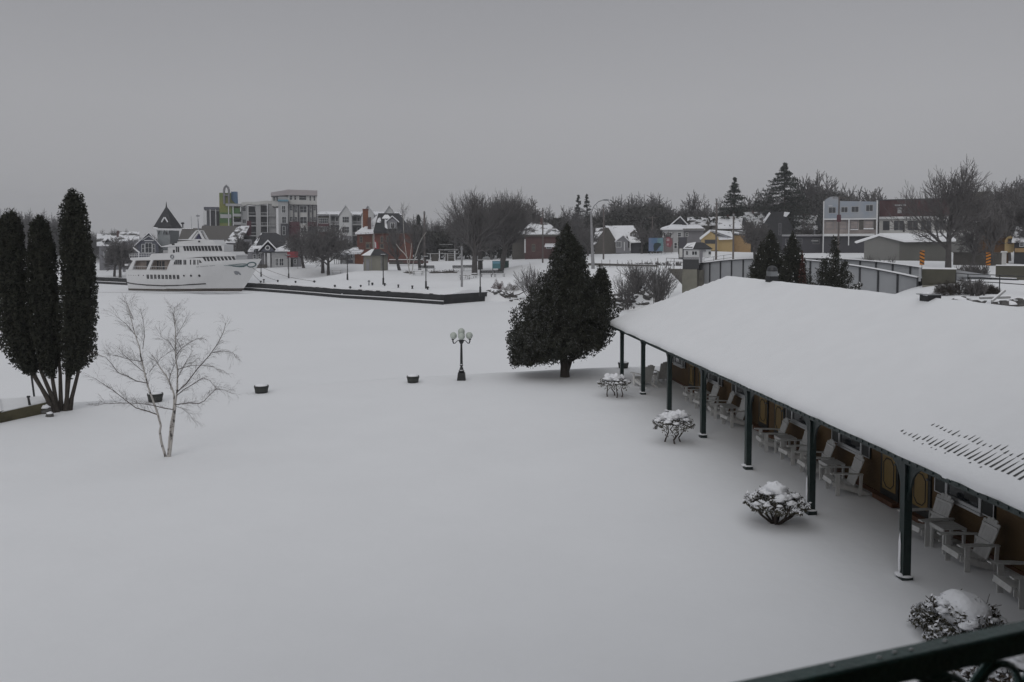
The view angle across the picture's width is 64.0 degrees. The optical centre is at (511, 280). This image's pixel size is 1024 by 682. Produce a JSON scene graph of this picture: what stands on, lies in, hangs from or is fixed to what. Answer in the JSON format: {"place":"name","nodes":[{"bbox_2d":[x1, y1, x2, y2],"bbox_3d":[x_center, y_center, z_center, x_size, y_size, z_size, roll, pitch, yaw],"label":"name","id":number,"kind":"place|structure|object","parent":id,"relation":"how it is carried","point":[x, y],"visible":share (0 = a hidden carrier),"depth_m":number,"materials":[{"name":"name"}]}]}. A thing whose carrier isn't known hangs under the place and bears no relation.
{"place":"outdoors","nodes":[
{"label":"outdoors","id":0,"kind":"place"},
{"bbox_2d":[0,281,666,402],"bbox_3d":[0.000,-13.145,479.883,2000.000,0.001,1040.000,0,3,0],"label":"frozen river","id":1,"kind":"structure","parent":0,"point":[278,340],"depth_m":64.54,"materials":[{"name":"snow"}]},
{"bbox_2d":[125,214,260,290],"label":"cruise ship","id":2,"kind":"object","parent":1,"relation":"on","point":[197,262],"visible":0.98,"depth_m":136.06,"materials":[{"name":"white"}]},
{"bbox_2d":[0,366,1023,681],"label":"lawn","id":3,"kind":"structure","parent":0,"point":[540,526],"depth_m":16.81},
{"bbox_2d":[0,396,46,422],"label":"retaining wall","id":4,"kind":"structure","parent":3,"relation":"on","point":[11,409],"depth_m":29.54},
{"bbox_2d":[0,208,59,412],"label":"columnar cedar","id":5,"kind":"object","parent":3,"relation":"on","point":[15,335],"visible":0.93,"depth_m":29.73,"materials":[{"name":"green"}]},
{"bbox_2d":[21,214,65,410],"bbox_3d":[-17.279,1.270,30.282,1.505,7.441,1.462,0,3,0],"label":"columnar cedar","id":6,"kind":"object","parent":3,"relation":"on","point":[40,273],"visible":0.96,"depth_m":29.98,"materials":[{"name":"green"}]},
{"bbox_2d":[53,188,99,410],"bbox_3d":[-16.183,0.784,30.410,1.591,8.421,1.643,-1,3,-14],"label":"columnar cedar","id":7,"kind":"object","parent":3,"relation":"on","point":[77,287],"visible":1,"depth_m":30.07,"materials":[{"name":"green"}]},
{"bbox_2d":[79,293,247,456],"bbox_3d":[-10.003,2.754,23.929,5.075,4.927,2.424,0,3,0],"label":"birch tree","id":8,"kind":"object","parent":3,"relation":"on","point":[171,433],"visible":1,"depth_m":23.80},
{"bbox_2d":[450,328,472,380],"bbox_3d":[-2.308,3.386,37.373,0.820,2.415,0.825,2,3,41],"label":"globe lamp post","id":9,"kind":"object","parent":3,"relation":"on","point":[461,376],"visible":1,"depth_m":37.25,"materials":[{"name":"black metal"}]},
{"bbox_2d":[505,222,613,377],"bbox_3d":[2.123,0.941,38.489,5.080,7.379,5.896,2,3,43],"label":"spreading cedar","id":10,"kind":"object","parent":3,"relation":"on","point":[561,314],"visible":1,"depth_m":37.49,"materials":[{"name":"green"}]},
{"bbox_2d":[568,264,621,370],"bbox_3d":[3.353,1.859,40.250,3.813,5.275,2.715,-2,3,-38],"label":"spreading cedar","id":11,"kind":"object","parent":3,"relation":"on","point":[599,277],"visible":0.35,"depth_m":40.19,"materials":[{"name":"green"}]},
{"bbox_2d":[597,373,630,397],"bbox_3d":[4.139,4.261,33.212,1.449,1.070,1.487,0,3,0],"label":"shrub","id":12,"kind":"object","parent":3,"relation":"on","point":[608,379],"visible":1,"depth_m":32.98,"materials":[{"name":"white plant"}]},
{"bbox_2d":[630,365,657,388],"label":"adirondack chair","id":13,"kind":"object","parent":3,"relation":"on","point":[649,371],"visible":0.78,"depth_m":35.62,"materials":[{"name":"white wood"}]},
{"bbox_2d":[651,362,673,384],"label":"adirondack chair","id":14,"kind":"object","parent":3,"relation":"on","point":[661,373],"visible":0.68,"depth_m":36.45,"materials":[{"name":"white wood"}]},
{"bbox_2d":[652,409,694,443],"bbox_3d":[5.052,4.572,25.655,1.366,1.117,1.310,2,3,33],"label":"shrub","id":15,"kind":"object","parent":3,"relation":"on","point":[669,418],"visible":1,"depth_m":25.39,"materials":[{"name":"white plant"}]},
{"bbox_2d":[691,384,719,407],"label":"adirondack chair","id":16,"kind":"object","parent":3,"relation":"on","point":[713,393],"visible":0.63,"depth_m":30.79,"materials":[{"name":"white wood"}]},
{"bbox_2d":[706,391,734,418],"bbox_3d":[7.552,4.441,29.362,1.026,0.964,0.774,0,3,2],"label":"adirondack chair","id":17,"kind":"object","parent":3,"relation":"on","point":[715,410],"visible":0.82,"depth_m":29.15,"materials":[{"name":"white wood"}]},
{"bbox_2d":[718,397,752,427],"bbox_3d":[7.693,4.498,28.069,1.026,0.964,0.774,-1,3,-13],"label":"adirondack chair","id":18,"kind":"object","parent":3,"relation":"on","point":[732,419],"visible":0.81,"depth_m":28.01,"materials":[{"name":"white wood"}]},
{"bbox_2d":[754,418,790,451],"bbox_3d":[7.949,4.640,24.811,1.026,0.964,0.774,0,3,1],"label":"adirondack chair","id":19,"kind":"object","parent":3,"relation":"on","point":[766,441],"visible":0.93,"depth_m":24.64,"materials":[{"name":"white wood"}]},
{"bbox_2d":[742,481,811,524],"bbox_3d":[5.866,4.965,18.213,1.442,1.000,1.576,0,3,0],"label":"shrub","id":20,"kind":"object","parent":3,"relation":"on","point":[775,497],"visible":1,"depth_m":17.95,"materials":[{"name":"brown plant"}]},
{"bbox_2d":[775,429,818,464],"bbox_3d":[8.172,4.703,23.374,1.026,0.964,0.774,0,3,-9],"label":"adirondack chair","id":21,"kind":"object","parent":3,"relation":"on","point":[792,454],"visible":0.64,"depth_m":23.35,"materials":[{"name":"white wood"}]},
{"bbox_2d":[609,266,1023,580],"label":"motel building","id":22,"kind":"structure","parent":3,"relation":"on","point":[916,401],"depth_m":18.79,"materials":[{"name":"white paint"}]},
{"bbox_2d":[753,396,768,432],"bbox_3d":[8.263,3.999,27.173,0.218,2.040,0.854,0,3,-6],"label":"door","id":23,"kind":"structure","parent":22,"relation":"in","point":[763,418],"depth_m":27.14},
{"bbox_2d":[768,403,785,439],"bbox_3d":[8.386,4.053,25.924,0.218,2.040,0.854,0,3,-6],"label":"door","id":24,"kind":"structure","parent":22,"relation":"in","point":[779,412],"depth_m":26.02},
{"bbox_2d":[836,433,861,454],"bbox_3d":[8.882,3.850,21.513,0.088,1.290,1.259,0,3,-6],"label":"window","id":25,"kind":"structure","parent":22,"relation":"in","point":[844,442],"depth_m":21.54,"materials":[{"name":"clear glass"}]},
{"bbox_2d":[872,453,899,507],"bbox_3d":[8.999,4.326,19.676,0.218,2.040,0.854,0,3,-6],"label":"door","id":26,"kind":"structure","parent":22,"relation":"in","point":[888,494],"depth_m":19.67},
{"bbox_2d":[912,471,931,523],"bbox_3d":[9.121,4.380,18.427,0.218,2.040,0.854,0,3,-6],"label":"door","id":27,"kind":"structure","parent":22,"relation":"in","point":[922,486],"depth_m":18.35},
{"bbox_2d":[945,483,983,516],"bbox_3d":[9.333,4.050,16.940,0.088,1.290,1.209,0,3,-6],"label":"window","id":28,"kind":"structure","parent":22,"relation":"in","point":[963,499],"depth_m":16.89,"materials":[{"name":"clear glass"}]},
{"bbox_2d":[794,439,841,476],"bbox_3d":[8.247,4.761,22.038,1.026,0.964,0.774,0,3,-2],"label":"adirondack chair","id":29,"kind":"object","parent":3,"relation":"on","point":[827,452],"visible":0.7,"depth_m":22.01,"materials":[{"name":"white wood"}]},
{"bbox_2d":[818,459,844,479],"bbox_3d":[8.361,5.009,21.427,0.500,0.522,0.470,0,3,-6],"label":"side table","id":30,"kind":"object","parent":3,"relation":"on","point":[834,462],"visible":0.69,"depth_m":21.45,"materials":[{"name":"white wood"}]},
{"bbox_2d":[820,454,869,495],"bbox_3d":[8.361,4.828,20.515,1.026,0.964,0.774,0,3,-1],"label":"adirondack chair","id":31,"kind":"object","parent":3,"relation":"on","point":[848,484],"visible":1,"depth_m":20.34,"materials":[{"name":"white wood"}]},
{"bbox_2d":[897,493,961,546],"bbox_3d":[8.784,4.973,17.181,1.026,0.964,0.774,-1,3,-12],"label":"adirondack chair","id":32,"kind":"object","parent":3,"relation":"on","point":[942,507],"visible":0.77,"depth_m":17.07,"materials":[{"name":"white wood"}]},
{"bbox_2d":[929,521,966,553],"bbox_3d":[8.833,5.219,16.611,0.500,0.522,0.470,0,3,-6],"label":"side table","id":33,"kind":"object","parent":3,"relation":"on","point":[943,526],"visible":0.81,"depth_m":16.60,"materials":[{"name":"white wood"}]},
{"bbox_2d":[906,589,1007,640],"bbox_3d":[7.092,5.294,12.852,1.506,0.798,1.583,0,3,0],"label":"shrub","id":34,"kind":"object","parent":3,"relation":"on","point":[956,611],"visible":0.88,"depth_m":12.64,"materials":[{"name":"brown plant"}]},
{"bbox_2d":[937,517,1008,571],"bbox_3d":[8.871,5.037,15.725,1.026,0.964,0.774,0,3,-3],"label":"adirondack chair","id":35,"kind":"object","parent":3,"relation":"on","point":[983,544],"visible":0.97,"depth_m":15.62,"materials":[{"name":"white wood"}]},
{"bbox_2d":[952,654,1023,681],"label":"shrub","id":36,"kind":"object","parent":3,"relation":"on","point":[967,673],"visible":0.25,"depth_m":10.86,"materials":[{"name":"white plant"}]},
{"bbox_2d":[987,560,1023,608],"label":"adirondack chair","id":37,"kind":"object","parent":3,"relation":"on","point":[1008,584],"visible":1,"depth_m":14.21,"materials":[{"name":"white wood"}]},
{"bbox_2d":[0,0,1023,239],"label":"sky","id":38,"kind":"structure","parent":0,"point":[136,107],"materials":[{"name":"grey"}]},
{"bbox_2d":[25,251,1023,309],"bbox_3d":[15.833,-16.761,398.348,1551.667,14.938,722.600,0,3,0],"label":"snowy ground","id":39,"kind":"structure","parent":0,"point":[437,283],"depth_m":136.33,"materials":[{"name":"snow"}]},
{"bbox_2d":[97,231,122,269],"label":"gabled house","id":40,"kind":"structure","parent":39,"relation":"on","point":[103,239],"depth_m":195.75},
{"bbox_2d":[100,237,137,277],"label":"bare tree","id":41,"kind":"object","parent":39,"relation":"on","point":[112,250],"visible":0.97,"depth_m":167.68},
{"bbox_2d":[118,231,160,271],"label":"gabled house","id":42,"kind":"structure","parent":39,"relation":"on","point":[147,243],"depth_m":182.00,"materials":[{"name":"grey stone"}]},
{"bbox_2d":[152,202,183,252],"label":"shingled tower","id":43,"kind":"structure","parent":39,"relation":"on","point":[167,219],"depth_m":185.84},
{"bbox_2d":[178,221,251,258],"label":"playhouse","id":44,"kind":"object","parent":39,"relation":"on","point":[228,234],"visible":0.18,"depth_m":186.08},
{"bbox_2d":[203,185,275,244],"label":"apartment block","id":45,"kind":"structure","parent":39,"relation":"on","point":[227,212],"depth_m":249.72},
{"bbox_2d":[233,236,251,253],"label":"bare tree","id":46,"kind":"object","parent":39,"relation":"on","point":[242,245],"visible":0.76,"depth_m":171.70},
{"bbox_2d":[248,233,300,267],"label":"visitor building","id":47,"kind":"structure","parent":39,"relation":"on","point":[268,245],"depth_m":167.55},
{"bbox_2d":[93,277,486,304],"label":"seawall","id":48,"kind":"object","parent":39,"relation":"on","point":[432,298],"visible":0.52,"depth_m":117.03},
{"bbox_2d":[271,189,316,240],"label":"apartment tower","id":49,"kind":"structure","parent":39,"relation":"on","point":[297,209],"depth_m":245.99,"materials":[{"name":"grey"}]},
{"bbox_2d":[280,224,311,267],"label":"bare tree","id":50,"kind":"object","parent":39,"relation":"on","point":[296,241],"visible":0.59,"depth_m":162.41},
{"bbox_2d":[287,219,360,272],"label":"bare tree","id":51,"kind":"object","parent":39,"relation":"on","point":[312,237],"visible":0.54,"depth_m":156.99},
{"bbox_2d":[302,225,352,274],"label":"bare tree","id":52,"kind":"object","parent":39,"relation":"on","point":[326,242],"visible":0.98,"depth_m":153.47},
{"bbox_2d":[334,247,363,263],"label":"park pavilion","id":53,"kind":"structure","parent":39,"relation":"on","point":[357,255],"depth_m":172.92,"materials":[{"name":"grey"}]},
{"bbox_2d":[317,205,401,254],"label":"gabled apartments","id":54,"kind":"structure","parent":39,"relation":"on","point":[352,221],"depth_m":243.82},
{"bbox_2d":[362,249,388,270],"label":"park kiosk","id":55,"kind":"object","parent":39,"relation":"on","point":[372,259],"visible":0.73,"depth_m":145.13,"materials":[{"name":"stone"}]},
{"bbox_2d":[355,209,412,261],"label":"brick mansion","id":56,"kind":"structure","parent":39,"relation":"on","point":[370,231],"depth_m":185.82,"materials":[{"name":"brick"}]},
{"bbox_2d":[381,222,405,269],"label":"bare tree","id":57,"kind":"object","parent":39,"relation":"on","point":[394,245],"visible":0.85,"depth_m":149.94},
{"bbox_2d":[391,203,428,274],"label":"white birch","id":58,"kind":"object","parent":39,"relation":"on","point":[402,210],"visible":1,"depth_m":141.80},
{"bbox_2d":[404,224,426,269],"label":"bare tree","id":59,"kind":"object","parent":39,"relation":"on","point":[415,244],"visible":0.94,"depth_m":157.35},
{"bbox_2d":[427,244,458,260],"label":"pergola","id":60,"kind":"object","parent":39,"relation":"on","point":[448,256],"visible":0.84,"depth_m":188.44,"materials":[{"name":"grey"}]},
{"bbox_2d":[434,186,514,274],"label":"bare tree","id":61,"kind":"object","parent":39,"relation":"on","point":[479,226],"visible":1,"depth_m":139.44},
{"bbox_2d":[464,193,495,269],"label":"bare tree","id":62,"kind":"object","parent":39,"relation":"on","point":[480,252],"visible":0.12,"depth_m":151.49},
{"bbox_2d":[475,188,539,269],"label":"bare tree","id":63,"kind":"object","parent":39,"relation":"on","point":[514,226],"visible":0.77,"depth_m":144.78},
{"bbox_2d":[0,175,1023,259],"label":"wood","id":64,"kind":"object","parent":39,"relation":"on","point":[615,206],"visible":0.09,"depth_m":233.65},
{"bbox_2d":[23,189,1023,259],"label":"dark undergrowth","id":65,"kind":"object","parent":39,"relation":"on","point":[468,253],"visible":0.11,"depth_m":209.09,"materials":[{"name":"plant"}]},
{"bbox_2d":[513,262,547,298],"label":"bare shrub","id":66,"kind":"object","parent":39,"relation":"on","point":[530,280],"visible":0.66,"depth_m":109.58,"materials":[{"name":"grey plant"}]},
{"bbox_2d":[520,198,544,229],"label":"bare tree","id":67,"kind":"object","parent":39,"relation":"on","point":[536,220],"visible":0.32,"depth_m":198.32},
{"bbox_2d":[512,218,560,259],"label":"brick house","id":68,"kind":"structure","parent":39,"relation":"on","point":[529,246],"depth_m":171.93,"materials":[{"name":"brown"}]},
{"bbox_2d":[575,226,602,255],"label":"bare tree","id":69,"kind":"object","parent":39,"relation":"on","point":[586,239],"visible":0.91,"depth_m":176.80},
{"bbox_2d":[590,199,608,268],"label":"street light","id":70,"kind":"object","parent":39,"relation":"on","point":[592,248],"visible":0.99,"depth_m":115.72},
{"bbox_2d":[594,225,644,253],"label":"gabled house","id":71,"kind":"structure","parent":39,"relation":"on","point":[616,241],"depth_m":191.96,"materials":[{"name":"brown"}]},
{"bbox_2d":[612,269,638,309],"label":"bare shrub","id":72,"kind":"object","parent":39,"relation":"on","point":[629,286],"visible":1,"depth_m":96.80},
{"bbox_2d":[616,261,653,293],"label":"bare shrub","id":73,"kind":"object","parent":39,"relation":"on","point":[635,273],"visible":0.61,"depth_m":101.57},
{"bbox_2d":[632,224,653,253],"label":"bare tree","id":74,"kind":"object","parent":39,"relation":"on","point":[642,236],"visible":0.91,"depth_m":181.29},
{"bbox_2d":[649,238,662,250],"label":"mural board","id":75,"kind":"object","parent":39,"relation":"on","point":[655,244],"visible":1,"depth_m":169.82,"materials":[{"name":"metal"}]},
{"bbox_2d":[638,261,682,303],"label":"bare shrub","id":76,"kind":"object","parent":39,"relation":"on","point":[657,288],"visible":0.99,"depth_m":91.53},
{"bbox_2d":[661,216,704,252],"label":"two storey house","id":77,"kind":"structure","parent":39,"relation":"on","point":[681,227],"depth_m":185.70,"materials":[{"name":"grey"}]},
{"bbox_2d":[670,269,703,292],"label":"stone abutment","id":78,"kind":"object","parent":39,"relation":"on","point":[692,279],"visible":0.6,"depth_m":94.10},
{"bbox_2d":[679,242,712,268],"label":"control cabin","id":79,"kind":"object","parent":78,"relation":"on","point":[695,253],"visible":1,"depth_m":93.97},
{"bbox_2d":[662,189,714,223],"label":"bare tree","id":80,"kind":"object","parent":39,"relation":"on","point":[694,209],"visible":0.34,"depth_m":214.58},
{"bbox_2d":[687,217,717,233],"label":"gabled house","id":81,"kind":"structure","parent":39,"relation":"on","point":[702,223],"depth_m":204.89,"materials":[{"name":"white"}]},
{"bbox_2d":[700,230,750,251],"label":"yellow house","id":82,"kind":"structure","parent":39,"relation":"on","point":[724,241],"depth_m":172.16,"materials":[{"name":"paint"}]},
{"bbox_2d":[718,215,746,231],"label":"gabled house","id":83,"kind":"structure","parent":39,"relation":"on","point":[724,224],"depth_m":200.81,"materials":[{"name":"white"}]},
{"bbox_2d":[711,177,756,246],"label":"spruce tree","id":84,"kind":"object","parent":39,"relation":"on","point":[734,196],"visible":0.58,"depth_m":203.89,"materials":[{"name":"green plant"}]},
{"bbox_2d":[739,218,769,257],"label":"bare tree","id":85,"kind":"object","parent":39,"relation":"on","point":[754,235],"visible":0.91,"depth_m":148.43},
{"bbox_2d":[744,210,765,251],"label":"gabled house","id":86,"kind":"structure","parent":39,"relation":"on","point":[761,215],"depth_m":206.15,"materials":[{"name":"white"}]},
{"bbox_2d":[746,241,770,279],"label":"pointed cedar","id":87,"kind":"object","parent":39,"relation":"on","point":[760,264],"visible":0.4,"depth_m":58.71,"materials":[{"name":"green"}]},
{"bbox_2d":[750,229,794,282],"bbox_3d":[18.882,-0.722,60.035,3.445,6.042,3.198,-1,3,-24],"label":"pointed cedar","id":88,"kind":"object","parent":39,"relation":"on","point":[772,248],"visible":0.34,"depth_m":59.44,"materials":[{"name":"green"}]},
{"bbox_2d":[757,212,794,251],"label":"gabled house","id":89,"kind":"structure","parent":39,"relation":"on","point":[779,224],"depth_m":189.40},
{"bbox_2d":[751,162,822,234],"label":"spruce tree","id":90,"kind":"object","parent":39,"relation":"on","point":[784,170],"visible":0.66,"depth_m":203.55,"materials":[{"name":"green plant"}]},
{"bbox_2d":[781,230,812,284],"bbox_3d":[20.926,-0.758,61.019,3.090,6.216,2.949,-1,3,-30],"label":"pointed cedar","id":91,"kind":"object","parent":39,"relation":"on","point":[793,255],"visible":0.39,"depth_m":60.46,"materials":[{"name":"green"}]},
{"bbox_2d":[782,235,822,252],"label":"shop row","id":92,"kind":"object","parent":39,"relation":"on","point":[811,243],"visible":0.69,"depth_m":171.33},
{"bbox_2d":[791,169,838,234],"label":"bare tree","id":93,"kind":"object","parent":39,"relation":"on","point":[812,191],"visible":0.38,"depth_m":227.86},
{"bbox_2d":[808,235,862,289],"bbox_3d":[21.939,0.172,56.168,4.125,6.723,3.412,0,3,0],"label":"juniper","id":94,"kind":"object","parent":39,"relation":"on","point":[832,275],"visible":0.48,"depth_m":55.69,"materials":[{"name":"green plant"}]},
{"bbox_2d":[823,197,877,252],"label":"blue building","id":95,"kind":"structure","parent":39,"relation":"on","point":[859,220],"depth_m":164.73,"materials":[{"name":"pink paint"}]},
{"bbox_2d":[699,258,1016,293],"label":"road bridge","id":96,"kind":"structure","parent":39,"relation":"on","point":[883,277],"depth_m":73.18,"materials":[{"name":"metal"}]},
{"bbox_2d":[839,187,886,226],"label":"bare tree","id":97,"kind":"object","parent":39,"relation":"on","point":[873,197],"visible":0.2,"depth_m":229.01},
{"bbox_2d":[855,233,955,260],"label":"garage","id":98,"kind":"structure","parent":39,"relation":"on","point":[881,246],"depth_m":125.28,"materials":[{"name":"grey"}]},
{"bbox_2d":[882,154,995,267],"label":"bare tree","id":99,"kind":"object","parent":39,"relation":"on","point":[965,191],"visible":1,"depth_m":97.19,"materials":[{"name":"plant"}]},
{"bbox_2d":[879,191,1002,251],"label":"storefront building","id":100,"kind":"structure","parent":39,"relation":"on","point":[884,226],"depth_m":170.99,"materials":[{"name":"brick"}]},
{"bbox_2d":[933,280,955,295],"bbox_3d":[28.264,0.501,53.561,1.561,1.262,1.336,0,3,0],"label":"bramble bush","id":101,"kind":"object","parent":39,"relation":"on","point":[945,288],"visible":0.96,"depth_m":53.37,"materials":[{"name":"grey plant"}]},
{"bbox_2d":[918,267,990,286],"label":"concrete block","id":102,"kind":"structure","parent":39,"relation":"on","point":[932,276],"depth_m":62.25,"materials":[{"name":"concrete"}]},
{"bbox_2d":[962,278,990,295],"bbox_3d":[29.563,0.446,52.235,1.468,1.466,1.612,-2,3,-33],"label":"bare shrub","id":103,"kind":"object","parent":39,"relation":"on","point":[979,287],"visible":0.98,"depth_m":51.92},
{"bbox_2d":[958,226,996,264],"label":"bare tree","id":104,"kind":"object","parent":39,"relation":"on","point":[969,241],"visible":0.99,"depth_m":103.67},
{"bbox_2d":[953,252,1001,265],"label":"dark fence","id":105,"kind":"object","parent":39,"relation":"on","point":[960,257],"visible":0.29,"depth_m":106.84,"materials":[{"name":"grey"}]},
{"bbox_2d":[942,192,1015,251],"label":"bare tree","id":106,"kind":"object","parent":39,"relation":"on","point":[977,223],"visible":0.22,"depth_m":126.39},
{"bbox_2d":[973,208,1008,265],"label":"bare tree","id":107,"kind":"object","parent":39,"relation":"on","point":[998,229],"visible":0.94,"depth_m":104.82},
{"bbox_2d":[978,226,1013,262],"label":"orange building","id":108,"kind":"structure","parent":39,"relation":"on","point":[1008,247],"depth_m":119.40,"materials":[{"name":"paint"}]},
{"bbox_2d":[973,183,1023,260],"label":"bare tree","id":109,"kind":"object","parent":39,"relation":"on","point":[1014,201],"visible":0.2,"depth_m":133.35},
{"bbox_2d":[974,193,1023,246],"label":"bare tree","id":110,"kind":"object","parent":39,"relation":"on","point":[1018,213],"visible":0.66,"depth_m":118.24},
{"bbox_2d":[980,180,1018,210],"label":"bare tree","id":111,"kind":"object","parent":39,"relation":"on","point":[998,194],"visible":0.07,"depth_m":148.62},
{"bbox_2d":[1012,226,1023,263],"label":"house","id":112,"kind":"structure","parent":39,"relation":"on","point":[1018,250],"depth_m":116.04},
{"bbox_2d":[995,265,1023,279],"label":"stone wall","id":113,"kind":"structure","parent":0,"point":[1015,270],"depth_m":80.30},
{"bbox_3d":[2.935,0.076,-4.032,31.000,13.000,13.900,-1,3,-20],"label":"lodge building","id":114,"kind":"object","parent":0,"visible":0},
{"bbox_2d":[737,620,1023,681],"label":"balcony railing","id":115,"kind":"object","parent":114,"relation":"on","point":[990,649],"visible":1,"depth_m":1.67,"materials":[{"name":"green"}]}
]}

